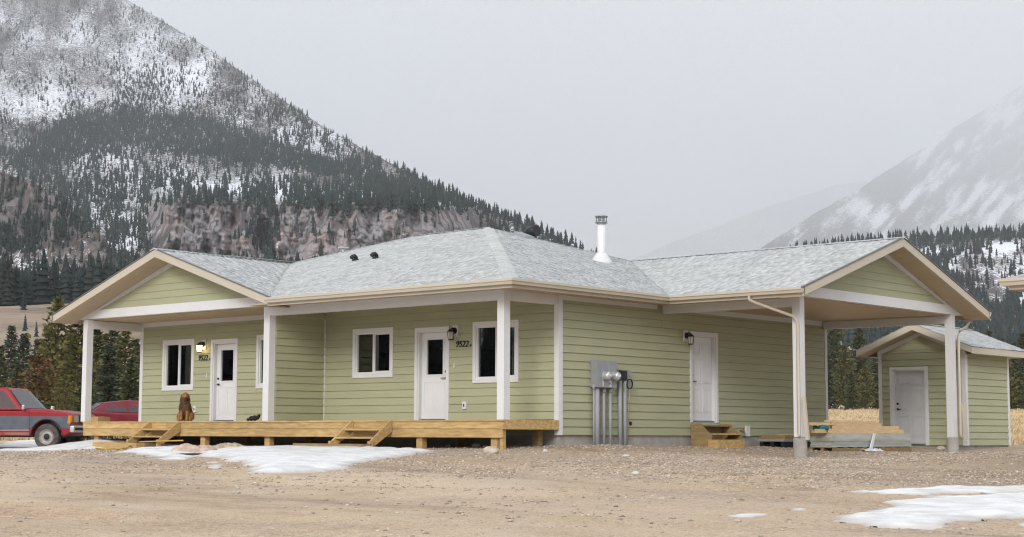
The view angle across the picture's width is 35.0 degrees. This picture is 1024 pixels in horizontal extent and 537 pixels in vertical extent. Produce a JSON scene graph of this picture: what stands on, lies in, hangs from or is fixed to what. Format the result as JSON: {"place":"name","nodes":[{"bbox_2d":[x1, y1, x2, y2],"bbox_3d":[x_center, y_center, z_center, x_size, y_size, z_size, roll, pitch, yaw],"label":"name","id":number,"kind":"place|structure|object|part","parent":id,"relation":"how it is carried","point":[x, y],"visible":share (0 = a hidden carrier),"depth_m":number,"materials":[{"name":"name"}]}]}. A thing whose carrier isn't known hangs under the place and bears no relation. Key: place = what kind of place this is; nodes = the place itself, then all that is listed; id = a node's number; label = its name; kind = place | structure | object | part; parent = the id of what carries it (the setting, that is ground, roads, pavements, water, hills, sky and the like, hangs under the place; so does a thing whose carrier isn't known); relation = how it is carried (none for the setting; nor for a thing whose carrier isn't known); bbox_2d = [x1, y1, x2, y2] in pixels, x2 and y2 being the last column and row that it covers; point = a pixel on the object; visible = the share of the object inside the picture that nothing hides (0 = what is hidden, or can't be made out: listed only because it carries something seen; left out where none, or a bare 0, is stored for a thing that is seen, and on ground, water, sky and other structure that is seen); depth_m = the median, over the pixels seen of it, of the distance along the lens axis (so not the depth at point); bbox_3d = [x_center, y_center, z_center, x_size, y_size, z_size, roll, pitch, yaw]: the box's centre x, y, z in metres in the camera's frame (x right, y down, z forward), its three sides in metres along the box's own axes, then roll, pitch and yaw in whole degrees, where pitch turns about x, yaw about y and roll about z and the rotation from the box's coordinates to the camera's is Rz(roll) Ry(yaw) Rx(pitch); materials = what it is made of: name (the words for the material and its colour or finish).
{"place":"outdoors","nodes":[
{"label":"outdoors","id":0,"kind":"place"},
{"bbox_2d":[0,172,117,279],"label":"foothill","id":1,"kind":"structure","parent":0,"point":[90,244],"depth_m":679.20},
{"bbox_2d":[0,436,131,440],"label":"dry grass","id":2,"kind":"structure","parent":0,"point":[32,438],"depth_m":55.10,"materials":[{"name":"beige plant"}]},
{"bbox_2d":[246,414,260,420],"bbox_3d":[-6.447,3.724,40.461,0.480,0.177,0.144,-5,-8,41],"label":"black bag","id":3,"kind":"object","parent":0,"point":[253,418],"visible":0.99,"depth_m":40.38,"materials":[{"name":"fabric"}]},
{"bbox_2d":[0,0,573,260],"bbox_3d":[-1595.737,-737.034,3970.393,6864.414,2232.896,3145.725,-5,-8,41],"label":"mountain","id":4,"kind":"structure","parent":0,"point":[221,236],"depth_m":1854.08,"materials":[{"name":"white snow"}]},
{"bbox_2d":[0,0,1023,347],"bbox_3d":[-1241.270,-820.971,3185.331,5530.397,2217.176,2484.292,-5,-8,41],"label":"mountain forest","id":5,"kind":"object","parent":4,"relation":"on","point":[394,192],"visible":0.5,"depth_m":1245.16,"materials":[{"name":"green plant"}]},
{"bbox_2d":[0,304,1023,536],"bbox_3d":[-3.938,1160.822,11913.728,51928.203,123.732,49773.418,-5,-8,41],"label":"ground","id":6,"kind":"structure","parent":0,"point":[189,513],"depth_m":20.21,"materials":[{"name":"brown soil"}]},
{"bbox_2d":[0,345,10,387],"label":"fir tree","id":7,"kind":"object","parent":6,"relation":"on","point":[4,370],"visible":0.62,"depth_m":119.82,"materials":[{"name":"green plant"}]},
{"bbox_2d":[1,325,21,385],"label":"fir tree","id":8,"kind":"object","parent":6,"relation":"on","point":[9,344],"visible":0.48,"depth_m":164.82,"materials":[{"name":"green plant"}]},
{"bbox_2d":[8,366,26,387],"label":"fir tree","id":9,"kind":"object","parent":6,"relation":"on","point":[18,369],"visible":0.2,"depth_m":94.74,"materials":[{"name":"green plant"}]},
{"bbox_2d":[7,333,33,385],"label":"fir tree","id":10,"kind":"object","parent":6,"relation":"on","point":[23,352],"visible":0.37,"depth_m":149.76,"materials":[{"name":"green plant"}]},
{"bbox_2d":[21,339,44,402],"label":"fir tree","id":11,"kind":"object","parent":6,"relation":"on","point":[36,343],"visible":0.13,"depth_m":124.69,"materials":[{"name":"green plant"}]},
{"bbox_2d":[3,355,73,409],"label":"juniper tree","id":12,"kind":"object","parent":6,"relation":"on","point":[35,360],"visible":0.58,"depth_m":69.82,"materials":[{"name":"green plant"}]},
{"bbox_2d":[24,327,54,402],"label":"fir tree","id":13,"kind":"object","parent":6,"relation":"on","point":[45,339],"visible":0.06,"depth_m":104.79,"materials":[{"name":"green plant"}]},
{"bbox_2d":[0,388,95,446],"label":"pickup truck","id":14,"kind":"object","parent":6,"relation":"on","point":[25,413],"visible":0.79,"depth_m":44.63,"materials":[{"name":"red paint"}]},
{"bbox_2d":[21,296,81,409],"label":"pine tree","id":15,"kind":"object","parent":6,"relation":"on","point":[56,341],"visible":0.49,"depth_m":85.78,"materials":[{"name":"green plant"}]},
{"bbox_2d":[34,357,68,406],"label":"fir tree","id":16,"kind":"object","parent":6,"relation":"on","point":[44,390],"visible":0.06,"depth_m":97.55,"materials":[{"name":"green plant"}]},
{"bbox_2d":[0,439,114,450],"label":"snow patch","id":17,"kind":"object","parent":6,"relation":"on","point":[24,445],"visible":0.65,"depth_m":42.04,"materials":[{"name":"white snow"}]},
{"bbox_2d":[41,374,92,410],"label":"pine tree","id":18,"kind":"object","parent":6,"relation":"on","point":[71,390],"visible":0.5,"depth_m":65.78,"materials":[{"name":"green plant"}]},
{"bbox_2d":[64,336,80,410],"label":"fir tree","id":19,"kind":"object","parent":6,"relation":"on","point":[72,366],"visible":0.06,"depth_m":111.72,"materials":[{"name":"green plant"}]},
{"bbox_2d":[42,324,110,410],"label":"pine tree","id":20,"kind":"object","parent":6,"relation":"on","point":[73,350],"visible":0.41,"depth_m":77.76,"materials":[{"name":"green plant"}]},
{"bbox_2d":[69,371,99,411],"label":"fir tree","id":21,"kind":"object","parent":6,"relation":"on","point":[79,390],"visible":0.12,"depth_m":67.66,"materials":[{"name":"green plant"}]},
{"bbox_2d":[73,329,117,407],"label":"fir tree","id":22,"kind":"object","parent":6,"relation":"on","point":[98,339],"visible":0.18,"depth_m":83.89,"materials":[{"name":"green plant"}]},
{"bbox_2d":[59,400,138,439],"bbox_3d":[-12.935,5.212,55.328,4.663,1.404,2.040,3,-7,-27],"label":"sedan car","id":23,"kind":"object","parent":6,"relation":"on","point":[125,410],"visible":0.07,"depth_m":54.38,"materials":[{"name":"red paint"}]},
{"bbox_3d":[-14.154,4.681,54.757,0.499,0.308,1.400,3,-7,-27],"label":"rear window","id":24,"kind":"part","parent":23,"relation":"part of","materials":[{"name":"glass"}]},
{"bbox_2d":[93,346,123,402],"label":"fir tree","id":25,"kind":"object","parent":6,"relation":"on","point":[111,389],"visible":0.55,"depth_m":71.77,"materials":[{"name":"green plant"}]},
{"bbox_2d":[97,333,121,366],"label":"pine tree","id":26,"kind":"object","parent":6,"relation":"on","point":[105,335],"visible":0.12,"depth_m":127.97,"materials":[{"name":"green plant"}]},
{"bbox_2d":[100,330,127,396],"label":"fir tree","id":27,"kind":"object","parent":6,"relation":"on","point":[113,334],"visible":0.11,"depth_m":109.87,"materials":[{"name":"green plant"}]},
{"bbox_2d":[93,442,144,448],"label":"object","id":28,"kind":"structure","parent":6,"relation":"on","point":[113,445],"depth_m":40.43,"materials":[{"name":"brown wood"}]},
{"bbox_2d":[104,331,139,399],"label":"pine tree","id":29,"kind":"object","parent":6,"relation":"on","point":[126,340],"visible":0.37,"depth_m":89.86,"materials":[{"name":"green plant"}]},
{"bbox_2d":[116,359,138,400],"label":"fir tree","id":30,"kind":"object","parent":6,"relation":"on","point":[132,392],"visible":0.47,"depth_m":69.76,"materials":[{"name":"green plant"}]},
{"bbox_2d":[125,338,139,387],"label":"fir tree","id":31,"kind":"object","parent":6,"relation":"on","point":[137,347],"visible":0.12,"depth_m":117.88,"materials":[{"name":"green plant"}]},
{"bbox_2d":[128,339,140,398],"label":"fir tree","id":32,"kind":"object","parent":6,"relation":"on","point":[138,366],"visible":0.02,"depth_m":87.67,"materials":[{"name":"green plant"}]},
{"bbox_2d":[95,440,183,449],"bbox_3d":[-8.585,4.125,38.097,1.543,0.201,7.223,1,-6,-6],"label":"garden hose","id":33,"kind":"object","parent":6,"relation":"on","point":[138,442],"visible":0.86,"depth_m":39.08,"materials":[{"name":"rubber"}]},
{"bbox_2d":[98,445,197,460],"bbox_3d":[-7.551,3.968,34.805,2.240,0.300,11.594,1,-6,-8],"label":"snow patch","id":34,"kind":"object","parent":6,"relation":"on","point":[166,453],"visible":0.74,"depth_m":32.51,"materials":[{"name":"white snow"}]},
{"bbox_2d":[171,443,216,452],"bbox_3d":[-6.584,3.713,33.584,0.919,0.195,1.002,1,-6,-3],"label":"rock","id":35,"kind":"object","parent":34,"relation":"on","point":[186,447],"visible":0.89,"depth_m":33.24,"materials":[{"name":"stone"}]},
{"bbox_2d":[126,421,180,446],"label":"wooden steps","id":36,"kind":"structure","parent":6,"relation":"on","point":[171,432],"depth_m":40.38,"materials":[{"name":"brown wood"}]},
{"bbox_2d":[177,453,202,454],"bbox_3d":[-6.450,3.681,32.176,0.754,0.034,0.654,1,-6,-4],"label":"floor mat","id":37,"kind":"object","parent":6,"relation":"on","point":[190,453],"visible":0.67,"depth_m":32.24,"materials":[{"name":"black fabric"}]},
{"bbox_2d":[205,461,225,468],"bbox_3d":[-5.091,3.391,27.540,0.618,0.181,3.223,1,-6,-10],"label":"snow patch","id":38,"kind":"object","parent":6,"relation":"on","point":[216,466],"visible":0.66,"depth_m":27.69,"materials":[{"name":"white snow"}]},
{"bbox_2d":[213,442,242,448],"bbox_3d":[-6.155,3.859,35.258,0.765,0.164,0.694,0,-6,0],"label":"rock","id":39,"kind":"object","parent":6,"relation":"on","point":[224,445],"visible":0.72,"depth_m":35.08,"materials":[{"name":"beige stone"}]},
{"bbox_2d":[194,445,436,473],"bbox_3d":[-3.865,3.750,32.158,4.915,0.454,13.560,1,-6,-6],"label":"snow patch","id":40,"kind":"object","parent":6,"relation":"on","point":[285,459],"visible":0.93,"depth_m":30.37,"materials":[{"name":"white snow"}]},
{"bbox_2d":[82,420,558,449],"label":"wooden deck","id":41,"kind":"structure","parent":6,"relation":"on","point":[421,431],"depth_m":36.83,"materials":[{"name":"brown wood"}]},
{"bbox_2d":[91,417,109,421],"bbox_3d":[-11.493,4.184,44.997,0.620,0.150,0.400,-5,-8,41],"label":"cardboard box","id":42,"kind":"object","parent":41,"relation":"on","point":[100,419],"visible":0.82,"depth_m":44.78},
{"bbox_2d":[176,392,194,420],"bbox_3d":[-8.226,3.501,41.053,0.539,0.728,0.516,4,-7,-36],"label":"dog","id":43,"kind":"object","parent":41,"relation":"on","point":[185,412],"visible":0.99,"depth_m":40.87},
{"bbox_2d":[293,443,370,446],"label":"timber sill","id":44,"kind":"structure","parent":6,"relation":"on","point":[323,444],"depth_m":35.23,"materials":[{"name":"brown wood"}]},
{"bbox_2d":[328,421,391,445],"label":"wooden steps","id":45,"kind":"structure","parent":6,"relation":"on","point":[348,429],"depth_m":35.44,"materials":[{"name":"brown wood"}]},
{"bbox_2d":[483,446,498,453],"bbox_3d":[-0.418,3.627,32.201,0.290,0.198,0.398,5,-8,-40],"label":"rock","id":46,"kind":"object","parent":6,"relation":"on","point":[490,450],"visible":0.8,"depth_m":32.09,"materials":[{"name":"beige stone"}]},
{"bbox_2d":[0,249,1023,402],"bbox_3d":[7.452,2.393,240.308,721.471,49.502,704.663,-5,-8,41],"label":"valley forest","id":47,"kind":"object","parent":6,"relation":"on","point":[22,289],"visible":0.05,"depth_m":401.25,"materials":[{"name":"green plant"}]},
{"bbox_2d":[50,215,990,456],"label":"duplex house","id":48,"kind":"structure","parent":6,"relation":"on","point":[360,333],"depth_m":38.63,"materials":[{"name":"wood"}]},
{"bbox_2d":[162,339,194,390],"bbox_3d":[-8.944,2.599,43.649,1.361,1.365,0.138,-5,-8,41],"label":"window","id":49,"kind":"structure","parent":48,"relation":"in","point":[178,367],"depth_m":43.66,"materials":[{"name":"white paint"}]},
{"bbox_2d":[196,340,206,352],"bbox_3d":[-8.217,2.053,42.851,0.175,0.345,0.257,-5,-8,41],"label":"wall lamp","id":50,"kind":"object","parent":48,"relation":"attached to","point":[200,346],"visible":1,"depth_m":42.81,"materials":[{"name":"white glass"}]},
{"bbox_2d":[209,338,238,420],"bbox_3d":[-7.465,2.920,42.337,1.095,2.150,0.176,-5,-8,41],"label":"door","id":51,"kind":"structure","parent":48,"relation":"in","point":[224,352],"depth_m":42.45,"materials":[{"name":"wood"}]},
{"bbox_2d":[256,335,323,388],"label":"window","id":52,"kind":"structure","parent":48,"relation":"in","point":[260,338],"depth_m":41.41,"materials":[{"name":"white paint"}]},
{"bbox_2d":[352,327,393,377],"bbox_3d":[-3.285,2.017,38.707,1.380,1.175,0.138,-5,-8,41],"label":"window","id":53,"kind":"structure","parent":48,"relation":"in","point":[372,351],"depth_m":38.70,"materials":[{"name":"white paint"}]},
{"bbox_2d":[414,326,449,419],"bbox_3d":[-1.798,2.431,37.376,1.100,2.150,0.176,-5,-8,41],"label":"door","id":54,"kind":"structure","parent":48,"relation":"in","point":[431,357],"depth_m":37.47,"materials":[{"name":"wood"}]},
{"bbox_2d":[447,325,458,339],"bbox_3d":[-1.354,1.461,36.844,0.175,0.345,0.257,-5,-8,41],"label":"wall lamp","id":55,"kind":"object","parent":48,"relation":"attached to","point":[452,332],"visible":1,"depth_m":36.81,"materials":[{"name":"black metal"}]},
{"bbox_2d":[472,320,519,382],"bbox_3d":[-0.332,1.854,36.112,1.368,1.370,0.138,-5,-8,41],"label":"window","id":56,"kind":"structure","parent":48,"relation":"in","point":[484,352],"depth_m":36.26,"materials":[{"name":"white paint"}]},
{"bbox_2d":[590,360,632,444],"bbox_3d":[2.291,3.067,35.938,0.342,2.020,1.374,-5,-8,41],"label":"electric panel","id":57,"kind":"object","parent":48,"relation":"attached to","point":[604,375],"visible":0.98,"depth_m":35.79,"materials":[{"name":"grey metal"}]},
{"bbox_2d":[683,330,693,344],"bbox_3d":[4.189,1.633,38.347,0.268,0.345,0.170,-5,-8,41],"label":"wall lamp","id":58,"kind":"object","parent":48,"relation":"attached to","point":[688,337],"visible":1,"depth_m":38.32,"materials":[{"name":"black metal"}]},
{"bbox_2d":[689,331,718,422],"bbox_3d":[4.555,2.611,38.952,0.176,2.165,1.160,-5,-8,41],"label":"door","id":59,"kind":"structure","parent":48,"relation":"in","point":[704,400],"depth_m":39.05,"materials":[{"name":"wood"}]},
{"bbox_2d":[802,397,809,439],"bbox_3d":[6.346,3.240,35.038,0.145,0.927,0.080,-5,-8,41],"label":"downspout extension","id":60,"kind":"object","parent":48,"relation":"attached to","point":[805,417],"visible":1,"depth_m":35.01,"materials":[{"name":"beige metal"}]},
{"bbox_2d":[961,403,968,439],"bbox_3d":[11.349,3.830,40.635,0.145,0.927,0.080,-5,-8,41],"label":"downspout extension","id":61,"kind":"object","parent":48,"relation":"attached to","point":[964,421],"visible":1,"depth_m":40.61,"materials":[{"name":"beige metal"}]},
{"bbox_2d":[691,423,740,446],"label":"wooden steps","id":62,"kind":"structure","parent":6,"relation":"on","point":[701,435],"depth_m":38.31,"materials":[{"name":"brown wood"}]},
{"bbox_2d":[708,440,743,447],"bbox_3d":[5.035,4.120,38.086,0.280,0.200,1.100,-5,-8,41],"label":"timber step","id":63,"kind":"object","parent":6,"relation":"on","point":[726,443],"visible":0.79,"depth_m":37.84,"materials":[{"name":"brown wood"}]},
{"bbox_2d":[729,513,768,516],"bbox_3d":[2.521,2.714,17.626,0.600,0.097,0.690,-5,-8,41],"label":"snow patch","id":64,"kind":"object","parent":6,"relation":"on","point":[749,514],"visible":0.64,"depth_m":17.56,"materials":[{"name":"white snow"}]},
{"bbox_2d":[757,434,810,447],"bbox_3d":[6.877,4.303,40.309,0.780,0.355,1.620,-5,-8,41],"label":"plywood pile","id":65,"kind":"object","parent":6,"relation":"on","point":[782,440],"visible":0.5,"depth_m":39.74,"materials":[{"name":"brown wood"}]},
{"bbox_2d":[791,508,805,510],"bbox_3d":[3.226,2.770,18.399,0.374,0.092,0.566,-1,-6,8],"label":"snow patch","id":66,"kind":"object","parent":6,"relation":"on","point":[797,509],"visible":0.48,"depth_m":18.39,"materials":[{"name":"white snow"}]},
{"bbox_2d":[827,352,841,408],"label":"fir tree","id":67,"kind":"object","parent":6,"relation":"on","point":[830,389],"visible":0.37,"depth_m":179.40,"materials":[{"name":"green plant"}]},
{"bbox_2d":[827,329,854,407],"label":"pine tree","id":68,"kind":"object","parent":6,"relation":"on","point":[832,351],"visible":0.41,"depth_m":187.74,"materials":[{"name":"green plant"}]},
{"bbox_2d":[829,346,860,409],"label":"pine tree","id":69,"kind":"object","parent":6,"relation":"on","point":[842,359],"visible":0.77,"depth_m":175.57,"materials":[{"name":"green plant"}]},
{"bbox_2d":[842,371,864,409],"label":"fir tree","id":70,"kind":"object","parent":6,"relation":"on","point":[851,396],"visible":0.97,"depth_m":167.43,"materials":[{"name":"green plant"}]},
{"bbox_2d":[841,328,875,408],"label":"fir tree","id":71,"kind":"object","parent":6,"relation":"on","point":[859,365],"visible":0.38,"depth_m":199.74,"materials":[{"name":"green plant"}]},
{"bbox_2d":[809,446,911,451],"bbox_3d":[8.607,4.450,39.868,0.700,0.140,3.790,-5,-8,41],"label":"pallet","id":72,"kind":"object","parent":6,"relation":"on","point":[898,448],"visible":0.69,"depth_m":39.01,"materials":[{"name":"wood"}]},
{"bbox_2d":[810,433,911,448],"bbox_3d":[8.624,4.262,39.877,0.721,0.416,3.856,-5,-8,41],"label":"siding bundle","id":73,"kind":"object","parent":72,"relation":"on","point":[871,440],"visible":0.95,"depth_m":39.10,"materials":[{"name":"white plastic"}]},
{"bbox_2d":[815,429,827,432],"bbox_3d":[8.395,3.970,39.563,0.140,0.094,3.720,-5,-8,41],"label":"lumber board","id":74,"kind":"object","parent":73,"relation":"on","point":[821,431],"visible":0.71,"depth_m":38.19,"materials":[{"name":"brown wood"}]},
{"bbox_2d":[813,425,828,430],"bbox_3d":[7.304,3.758,38.365,0.353,0.158,0.256,3,-6,-25],"label":"teal tarp","id":75,"kind":"object","parent":74,"relation":"on","point":[820,427],"visible":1,"depth_m":38.31,"materials":[{"name":"teal plastic"}]},
{"bbox_2d":[828,429,903,432],"bbox_3d":[8.667,3.973,39.587,0.140,0.094,3.456,-5,-8,41],"label":"lumber board","id":76,"kind":"object","parent":73,"relation":"on","point":[862,431],"visible":1,"depth_m":39.32,"materials":[{"name":"brown wood"}]},
{"bbox_2d":[832,425,898,429],"bbox_3d":[8.657,3.886,39.622,0.140,0.082,3.000,-5,-8,42],"label":"lumber board","id":77,"kind":"object","parent":76,"relation":"on","point":[865,427],"visible":1,"depth_m":39.45,"materials":[{"name":"brown wood"}]},
{"bbox_2d":[830,422,880,425],"bbox_3d":[8.379,3.784,39.450,0.090,0.077,2.400,-5,-8,40],"label":"lumber board","id":78,"kind":"object","parent":77,"relation":"on","point":[854,424],"visible":1,"depth_m":39.28,"materials":[{"name":"brown wood"}]},
{"bbox_2d":[850,364,877,408],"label":"pine tree","id":79,"kind":"object","parent":6,"relation":"on","point":[865,405],"visible":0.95,"depth_m":169.43,"materials":[{"name":"green plant"}]},
{"bbox_2d":[861,358,878,409],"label":"fir tree","id":80,"kind":"object","parent":6,"relation":"on","point":[875,380],"visible":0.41,"depth_m":181.50,"materials":[{"name":"green plant"}]},
{"bbox_2d":[859,448,882,450],"bbox_3d":[8.665,4.370,39.152,0.233,0.078,0.888,-5,-8,41],"label":"plastic sheet","id":81,"kind":"object","parent":6,"relation":"on","point":[874,449],"visible":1,"depth_m":39.13,"materials":[{"name":"white plastic"}]},
{"bbox_2d":[828,408,1023,444],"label":"dry grass","id":82,"kind":"structure","parent":6,"relation":"on","point":[1017,437],"depth_m":118.14,"materials":[{"name":"beige plant"}]},
{"bbox_2d":[832,492,1023,529],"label":"snow patch","id":83,"kind":"object","parent":6,"relation":"on","point":[933,512],"visible":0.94,"depth_m":17.47,"materials":[{"name":"white snow"}]},
{"bbox_2d":[849,484,1023,494],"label":"snow patch","id":84,"kind":"object","parent":6,"relation":"on","point":[951,489],"visible":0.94,"depth_m":21.43,"materials":[{"name":"white snow"}]},
{"bbox_2d":[855,325,1023,448],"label":"garden shed","id":85,"kind":"structure","parent":6,"relation":"on","point":[912,378],"depth_m":43.93,"materials":[{"name":"wood"}]},
{"bbox_2d":[889,366,929,444],"bbox_3d":[10.826,3.736,44.056,1.140,2.120,0.176,-5,-8,41],"label":"door","id":86,"kind":"structure","parent":85,"relation":"in","point":[909,401],"depth_m":44.05,"materials":[{"name":"wood"}]},
{"bbox_2d":[936,446,944,450],"bbox_3d":[11.155,4.694,42.204,0.214,0.162,0.287,-5,-8,41],"label":"rock","id":87,"kind":"object","parent":6,"relation":"on","point":[940,448],"visible":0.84,"depth_m":42.11,"materials":[{"name":"beige stone"}]},
{"bbox_2d":[984,330,994,348],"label":"fir tree","id":88,"kind":"object","parent":6,"relation":"on","point":[988,333],"visible":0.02,"depth_m":200.08,"materials":[{"name":"green plant"}]},
{"bbox_2d":[998,274,1023,291],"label":"neighbour house","id":89,"kind":"structure","parent":6,"relation":"on","point":[1014,283],"depth_m":25.89,"materials":[{"name":"wood"}]},
{"bbox_2d":[1009,358,1022,406],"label":"pine tree","id":90,"kind":"object","parent":6,"relation":"on","point":[1015,398],"visible":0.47,"depth_m":177.36,"materials":[{"name":"green plant"}]},
{"bbox_2d":[1009,342,1023,408],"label":"fir tree","id":91,"kind":"object","parent":6,"relation":"on","point":[1015,364],"visible":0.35,"depth_m":185.41,"materials":[{"name":"green plant"}]},
{"bbox_2d":[1012,332,1023,408],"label":"fir tree","id":92,"kind":"object","parent":6,"relation":"on","point":[1020,342],"visible":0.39,"depth_m":195.91,"materials":[{"name":"green plant"}]},
{"bbox_2d":[0,444,1023,536],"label":"gravel","id":93,"kind":"structure","parent":0,"point":[902,455],"depth_m":27.24,"materials":[{"name":"beige gravel"}]},
{"bbox_2d":[128,0,1023,405],"label":"sky","id":94,"kind":"structure","parent":0,"point":[670,121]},
{"bbox_2d":[630,178,874,260],"bbox_3d":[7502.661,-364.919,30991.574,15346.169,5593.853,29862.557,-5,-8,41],"label":"mountain","id":95,"kind":"structure","parent":0,"point":[761,228],"depth_m":31236.08,"materials":[{"name":"white snow"}]},
{"bbox_2d":[760,84,1023,248],"bbox_3d":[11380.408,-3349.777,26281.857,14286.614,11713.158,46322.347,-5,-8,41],"label":"mountain","id":96,"kind":"structure","parent":0,"point":[970,172],"depth_m":15318.16,"materials":[{"name":"white snow"}]},
{"bbox_2d":[830,231,1023,369],"bbox_3d":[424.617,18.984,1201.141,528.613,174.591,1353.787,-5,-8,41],"label":"foothill","id":97,"kind":"structure","parent":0,"point":[1008,249],"depth_m":1048.39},
{"bbox_3d":[8.335,3.883,39.612,0.140,0.082,3.000,-5,-8,40],"label":"lumber board","id":98,"kind":"object","parent":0,"visible":0},
{"bbox_2d":[809,422,841,425],"bbox_3d":[8.017,3.759,39.157,0.140,0.066,2.880,-5,-8,42],"label":"lumber board","id":99,"kind":"object","parent":98,"relation":"on","point":[817,423],"visible":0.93,"depth_m":38.20,"materials":[{"name":"brown wood"}]},
{"bbox_2d":[825,420,874,422],"bbox_3d":[8.239,3.722,39.471,0.140,0.044,2.340,-4,-7,38],"label":"lumber board","id":100,"kind":"object","parent":99,"relation":"on","point":[849,421],"visible":1,"depth_m":39.23,"materials":[{"name":"brown wood"}]}
]}

